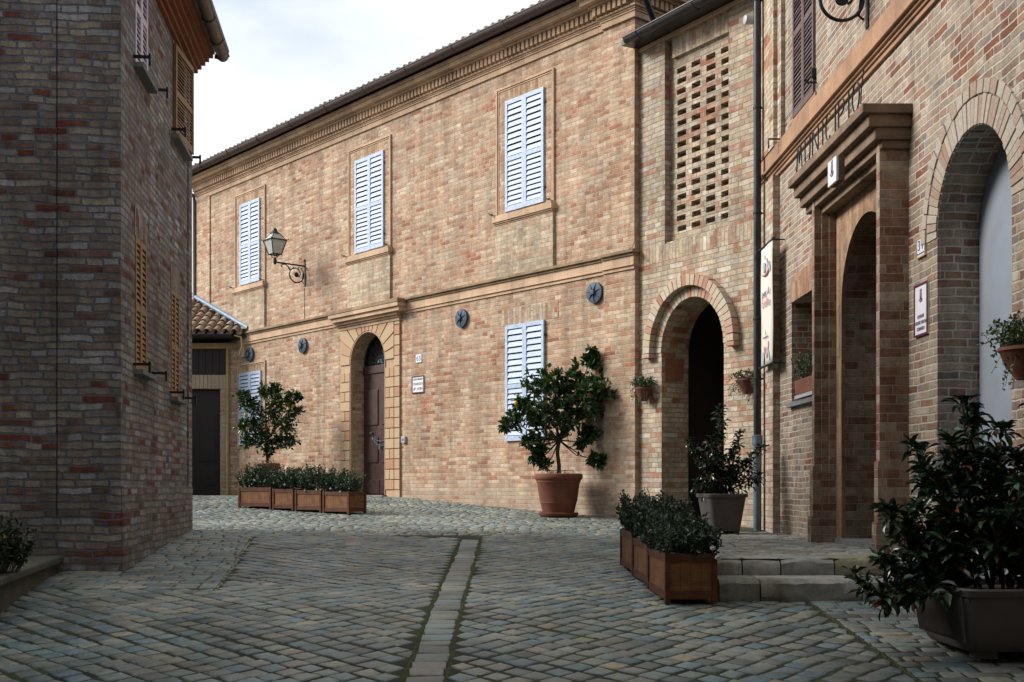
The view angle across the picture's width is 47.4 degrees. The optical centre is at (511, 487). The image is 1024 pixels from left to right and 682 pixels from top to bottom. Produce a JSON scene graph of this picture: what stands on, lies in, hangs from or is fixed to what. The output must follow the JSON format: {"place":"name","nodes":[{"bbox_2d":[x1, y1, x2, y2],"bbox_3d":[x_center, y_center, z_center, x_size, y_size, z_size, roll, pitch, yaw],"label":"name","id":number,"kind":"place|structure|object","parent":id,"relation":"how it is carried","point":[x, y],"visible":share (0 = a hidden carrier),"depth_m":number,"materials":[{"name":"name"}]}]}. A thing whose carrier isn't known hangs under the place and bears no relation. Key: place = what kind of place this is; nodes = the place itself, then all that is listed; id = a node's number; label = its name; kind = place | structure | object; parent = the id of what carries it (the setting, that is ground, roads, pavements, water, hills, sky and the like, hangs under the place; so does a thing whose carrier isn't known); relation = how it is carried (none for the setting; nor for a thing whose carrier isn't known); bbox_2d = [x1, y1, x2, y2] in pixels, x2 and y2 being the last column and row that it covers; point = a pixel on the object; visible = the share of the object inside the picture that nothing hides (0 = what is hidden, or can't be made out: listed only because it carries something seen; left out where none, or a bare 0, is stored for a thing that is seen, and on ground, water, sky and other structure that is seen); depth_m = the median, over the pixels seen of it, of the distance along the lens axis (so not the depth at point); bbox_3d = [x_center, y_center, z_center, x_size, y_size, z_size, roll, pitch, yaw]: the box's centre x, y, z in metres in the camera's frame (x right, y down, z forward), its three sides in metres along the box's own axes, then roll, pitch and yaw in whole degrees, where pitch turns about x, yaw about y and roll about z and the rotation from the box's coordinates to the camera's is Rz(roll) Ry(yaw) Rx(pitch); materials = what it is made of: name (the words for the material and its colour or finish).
{"place":"outdoors","nodes":[
{"label":"outdoors","id":0,"kind":"place"},
{"bbox_2d":[192,0,538,292],"label":"sky","id":1,"kind":"structure","parent":0,"point":[287,58],"materials":[{"name":"white"}]},
{"bbox_2d":[0,495,1023,681],"bbox_3d":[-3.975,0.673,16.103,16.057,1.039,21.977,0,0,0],"label":"paving","id":2,"kind":"structure","parent":0,"point":[432,667],"depth_m":8.17,"materials":[{"name":"stone"}]},
{"bbox_2d":[0,555,63,612],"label":"wall","id":3,"kind":"structure","parent":2,"relation":"on","point":[35,570],"depth_m":9.07,"materials":[{"name":"stone"}]},
{"bbox_2d":[0,514,36,573],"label":"flowering bush","id":4,"kind":"object","parent":3,"relation":"on","point":[11,551],"visible":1,"depth_m":8.40,"materials":[{"name":"green plant"}]},
{"bbox_2d":[0,0,229,571],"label":"old brick house","id":5,"kind":"structure","parent":2,"relation":"on","point":[96,131],"depth_m":10.68,"materials":[{"name":"brown brick"}]},
{"bbox_2d":[133,206,167,380],"bbox_3d":[-3.696,-1.915,11.698,0.305,1.630,0.919,0,0,-7],"label":"window","id":6,"kind":"structure","parent":5,"relation":"in","point":[140,222],"depth_m":11.56,"materials":[{"name":"brown wood"}]},
{"bbox_2d":[133,0,168,98],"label":"window","id":7,"kind":"structure","parent":5,"relation":"in","point":[141,68],"depth_m":11.61,"materials":[{"name":"purple paint"}]},
{"bbox_2d":[169,263,196,404],"bbox_3d":[-3.917,-1.775,13.660,0.305,1.570,0.906,0,0,-7],"label":"window","id":8,"kind":"structure","parent":5,"relation":"in","point":[174,273],"depth_m":13.53,"materials":[{"name":"brown wood"}]},
{"bbox_2d":[171,37,200,163],"bbox_3d":[-3.945,-4.705,13.906,0.305,1.390,1.163,0,0,-7],"label":"window","id":9,"kind":"structure","parent":5,"relation":"in","point":[186,148],"depth_m":13.76,"materials":[{"name":"brown wood"}]},
{"bbox_2d":[192,293,247,494],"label":"lean to house","id":10,"kind":"structure","parent":2,"relation":"on","point":[215,354],"depth_m":26.53,"materials":[{"name":"brick"}]},
{"bbox_2d":[192,389,219,494],"bbox_3d":[-7.147,-1.025,26.582,1.050,2.430,0.072,0,0,0],"label":"door","id":11,"kind":"structure","parent":10,"relation":"in","point":[206,414],"depth_m":26.57,"materials":[{"name":"brown wood"}]},
{"bbox_2d":[235,461,286,508],"bbox_3d":[-4.135,-0.046,19.260,0.937,0.779,0.573,0,0,34],"label":"planter box","id":12,"kind":"object","parent":2,"relation":"on","point":[257,495],"visible":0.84,"depth_m":19.16,"materials":[{"name":"brown wood"}]},
{"bbox_2d":[230,382,306,487],"bbox_3d":[-4.839,-0.981,23.139,1.504,2.282,0.893,0,0,0],"label":"potted lemon tree","id":13,"kind":"object","parent":2,"relation":"on","point":[252,421],"visible":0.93,"depth_m":23.11,"materials":[{"name":"green plant"}]},
{"bbox_2d":[270,463,303,510],"bbox_3d":[-3.588,-0.015,18.935,0.639,0.765,0.576,0,0,34],"label":"planter box","id":14,"kind":"object","parent":2,"relation":"on","point":[283,495],"visible":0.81,"depth_m":18.76,"materials":[{"name":"brown wood"}]},
{"bbox_2d":[295,462,337,511],"bbox_3d":[-3.114,-0.011,18.594,0.758,0.795,0.589,0,0,35],"label":"planter box","id":15,"kind":"object","parent":2,"relation":"on","point":[308,496],"visible":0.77,"depth_m":18.44,"materials":[{"name":"brown wood"}]},
{"bbox_2d":[320,467,371,513],"bbox_3d":[-2.610,0.041,18.249,0.756,0.733,0.590,0,0,36],"label":"planter box","id":16,"kind":"object","parent":2,"relation":"on","point":[346,498],"visible":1,"depth_m":18.11,"materials":[{"name":"brown wood"}]},
{"bbox_2d":[192,0,689,517],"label":"brick house","id":17,"kind":"structure","parent":2,"relation":"on","point":[462,216],"depth_m":20.42,"materials":[{"name":"brown brick"}]},
{"bbox_2d":[239,346,245,362],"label":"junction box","id":18,"kind":"object","parent":17,"relation":"attached to","point":[243,354],"visible":0.9,"depth_m":26.18,"materials":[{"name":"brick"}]},
{"bbox_2d":[229,184,265,331],"bbox_3d":[-5.845,-5.060,26.027,0.288,3.140,1.488,0,0,-41],"label":"window","id":19,"kind":"structure","parent":17,"relation":"in","point":[250,299],"depth_m":25.95,"materials":[{"name":"white paint"}]},
{"bbox_2d":[238,360,265,448],"bbox_3d":[-5.746,-1.825,25.989,0.187,1.910,1.258,0,0,-41],"label":"window","id":20,"kind":"structure","parent":17,"relation":"in","point":[254,373],"depth_m":25.94,"materials":[{"name":"white paint"}]},
{"bbox_2d":[261,228,305,286],"bbox_3d":[-4.642,-4.740,23.936,0.920,1.120,0.419,0,0,-41],"label":"wall lamp","id":21,"kind":"object","parent":17,"relation":"attached to","point":[274,241],"visible":1,"depth_m":23.74,"materials":[{"name":"metal"}]},
{"bbox_2d":[342,134,391,307],"bbox_3d":[-2.746,-5.055,22.408,0.288,3.130,1.555,0,0,-41],"label":"window","id":22,"kind":"structure","parent":17,"relation":"in","point":[369,274],"depth_m":22.33,"materials":[{"name":"white paint"}]},
{"bbox_2d":[363,336,386,496],"bbox_3d":[-2.678,-1.361,22.492,0.440,3.241,1.262,0,0,-41],"label":"door","id":23,"kind":"structure","parent":17,"relation":"in","point":[373,373],"depth_m":22.75,"materials":[{"name":"paint"}]},
{"bbox_2d":[401,436,406,442],"bbox_3d":[-1.995,-0.885,21.502,0.056,0.120,0.110,0,0,-41],"label":"intercom","id":24,"kind":"object","parent":17,"relation":"attached to","point":[403,439],"visible":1,"depth_m":21.47,"materials":[{"name":"grey plastic"}]},
{"bbox_2d":[412,375,424,393],"bbox_3d":[-1.708,-1.875,21.194,0.021,0.314,0.374,0,0,-41],"label":"sign","id":25,"kind":"object","parent":17,"relation":"attached to","point":[418,384],"visible":1,"depth_m":21.18,"materials":[{"name":"white ceramic"}]},
{"bbox_2d":[416,354,421,362],"bbox_3d":[-1.693,-2.347,21.179,0.018,0.145,0.170,0,0,-41],"label":"sign","id":26,"kind":"object","parent":17,"relation":"attached to","point":[418,358],"visible":1,"depth_m":21.18,"materials":[{"name":"white ceramic"}]},
{"bbox_2d":[488,67,555,277],"bbox_3d":[0.198,-5.065,18.987,0.288,3.150,1.517,0,0,-41],"label":"window","id":27,"kind":"structure","parent":17,"relation":"in","point":[524,238],"depth_m":18.91,"materials":[{"name":"white paint"}]},
{"bbox_2d":[502,300,557,440],"bbox_3d":[0.317,-1.860,18.919,0.187,2.180,1.372,0,0,-41],"label":"window","id":28,"kind":"structure","parent":17,"relation":"in","point":[527,323],"depth_m":18.98,"materials":[{"name":"white paint"}]},
{"bbox_2d":[19,536,921,681],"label":"moss","id":29,"kind":"object","parent":2,"relation":"on","point":[405,672],"visible":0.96,"depth_m":7.86,"materials":[{"name":"green plant"}]},
{"bbox_2d":[497,343,621,516],"bbox_3d":[0.856,-0.868,17.613,2.176,2.604,0.952,0,0,0],"label":"potted lemon tree","id":30,"kind":"object","parent":2,"relation":"on","point":[558,491],"visible":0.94,"depth_m":17.50,"materials":[{"name":"green plant"}]},
{"bbox_2d":[615,487,675,574],"bbox_3d":[1.223,0.381,10.719,0.578,0.776,1.160,0,0,-1],"label":"planter box","id":31,"kind":"object","parent":2,"relation":"on","point":[626,535],"visible":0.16,"depth_m":10.68,"materials":[{"name":"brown wood"}]},
{"bbox_2d":[621,493,695,587],"bbox_3d":[1.273,0.425,9.852,0.587,0.767,1.082,0,0,-2],"label":"planter box","id":32,"kind":"object","parent":2,"relation":"on","point":[639,563],"visible":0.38,"depth_m":9.74,"materials":[{"name":"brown wood"}]},
{"bbox_2d":[637,511,724,603],"bbox_3d":[1.278,0.513,8.981,0.541,0.680,1.137,0,0,-2],"label":"planter box","id":33,"kind":"object","parent":2,"relation":"on","point":[683,557],"visible":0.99,"depth_m":8.54,"materials":[{"name":"brown wood"}]},
{"bbox_2d":[621,0,753,527],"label":"brick wing","id":34,"kind":"structure","parent":2,"relation":"on","point":[696,202],"depth_m":16.42,"materials":[{"name":"beige brick"}]},
{"bbox_2d":[630,375,657,405],"bbox_3d":[1.871,-1.403,16.852,0.315,0.439,0.499,0,0,-32],"label":"wall basket","id":35,"kind":"object","parent":34,"relation":"attached to","point":[643,391],"depth_m":16.77,"materials":[{"name":"ceramic"}]},
{"bbox_2d":[725,368,753,400],"bbox_3d":[3.015,-1.324,14.989,0.367,0.414,0.627,0,0,-32],"label":"wall basket","id":36,"kind":"object","parent":34,"relation":"attached to","point":[745,384],"depth_m":14.95,"materials":[{"name":"ceramic"}]},
{"bbox_2d":[720,533,900,574],"bbox_3d":[2.470,0.929,12.170,1.860,0.742,6.060,0,0,0],"label":"landing","id":37,"kind":"object","parent":2,"relation":"on","point":[779,559],"depth_m":9.14,"materials":[{"name":"grey stone"}]},
{"bbox_2d":[717,555,916,601],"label":"stone steps","id":38,"kind":"structure","parent":2,"relation":"on","point":[805,578],"depth_m":8.82,"materials":[{"name":"grey stone"}]},
{"bbox_2d":[761,0,1023,577],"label":"town hall","id":39,"kind":"structure","parent":2,"relation":"on","point":[926,138],"depth_m":9.79,"materials":[{"name":"beige brick"}]},
{"bbox_2d":[743,15,753,24],"bbox_3d":[3.054,-6.001,14.970,0.177,0.120,0.134,0,0,-31],"label":"spotlight","id":40,"kind":"object","parent":39,"relation":"attached to","point":[748,19],"visible":0.77,"depth_m":14.92,"materials":[{"name":"grey plastic"}]},
{"bbox_2d":[752,0,765,530],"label":"downpipe","id":41,"kind":"object","parent":39,"relation":"attached to","point":[757,436],"visible":0.88,"depth_m":14.60,"materials":[{"name":"metal"}]},
{"bbox_2d":[758,237,784,369],"bbox_3d":[3.160,-2.223,14.177,0.174,1.511,0.742,0,0,-1],"label":"banner","id":42,"kind":"object","parent":39,"relation":"attached to","point":[766,250],"visible":1,"depth_m":14.13,"materials":[{"name":"beige fabric"}]},
{"bbox_2d":[768,0,816,147],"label":"window","id":43,"kind":"structure","parent":39,"relation":"in","point":[809,16],"depth_m":13.02,"materials":[{"name":"brown paint"}]},
{"bbox_2d":[790,349,811,398],"bbox_3d":[3.297,-1.265,12.754,0.321,0.535,1.048,0,0,-1],"label":"window box","id":44,"kind":"object","parent":39,"relation":"on","point":[803,387],"visible":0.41,"depth_m":12.86,"materials":[{"name":"orange plastic"}]},
{"bbox_2d":[796,69,863,172],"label":"building letters","id":45,"kind":"object","parent":39,"relation":"on","point":[799,154],"visible":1,"depth_m":10.76,"materials":[{"name":"metal"}]},
{"bbox_2d":[828,155,844,187],"bbox_3d":[2.884,-2.814,10.386,0.082,0.220,0.260,0,0,-1],"label":"crest sign","id":46,"kind":"object","parent":39,"relation":"attached to","point":[836,171],"visible":1,"depth_m":10.28,"materials":[{"name":"white plastic"}]},
{"bbox_2d":[818,0,868,28],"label":"wall lamp","id":47,"kind":"object","parent":39,"relation":"attached to","point":[843,3],"visible":1,"depth_m":10.81,"materials":[{"name":"metal"}]},
{"bbox_2d":[914,280,928,337],"bbox_3d":[3.313,-1.441,9.438,0.020,0.424,0.294,0,0,-1],"label":"sign","id":48,"kind":"object","parent":39,"relation":"attached to","point":[921,309],"visible":1,"depth_m":9.42,"materials":[{"name":"white ceramic"}]},
{"bbox_2d":[916,236,926,259],"bbox_3d":[3.313,-1.949,9.438,0.020,0.169,0.194,0,0,-1],"label":"sign","id":49,"kind":"object","parent":39,"relation":"attached to","point":[921,251],"visible":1,"depth_m":9.45,"materials":[{"name":"white ceramic"}]},
{"bbox_2d":[979,145,1011,577],"bbox_3d":[3.634,-0.874,8.467,0.079,3.448,1.296,0,0,-1],"label":"arched door","id":50,"kind":"structure","parent":39,"relation":"in","point":[995,233],"depth_m":8.82,"materials":[{"name":"grey paint"}]},
{"bbox_2d":[976,311,1023,390],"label":"wall basket","id":51,"kind":"object","parent":39,"relation":"attached to","point":[1010,350],"depth_m":7.11,"materials":[{"name":"ceramic"}]},
{"bbox_2d":[840,394,1023,658],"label":"planter with camellia","id":52,"kind":"object","parent":2,"relation":"on","point":[948,597],"visible":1,"depth_m":6.85,"materials":[{"name":"plant"}]},
{"bbox_2d":[706,532,876,555],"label":"landing paving","id":53,"kind":"structure","parent":0,"point":[748,542],"depth_m":10.89,"materials":[{"name":"stone"}]},
{"bbox_2d":[684,403,768,533],"bbox_3d":[2.564,-0.235,14.026,1.117,1.570,0.516,0,0,-12],"label":"potted camellia","id":54,"kind":"object","parent":53,"relation":"on","point":[724,507],"visible":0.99,"depth_m":13.94,"materials":[{"name":"plant"}]}
]}

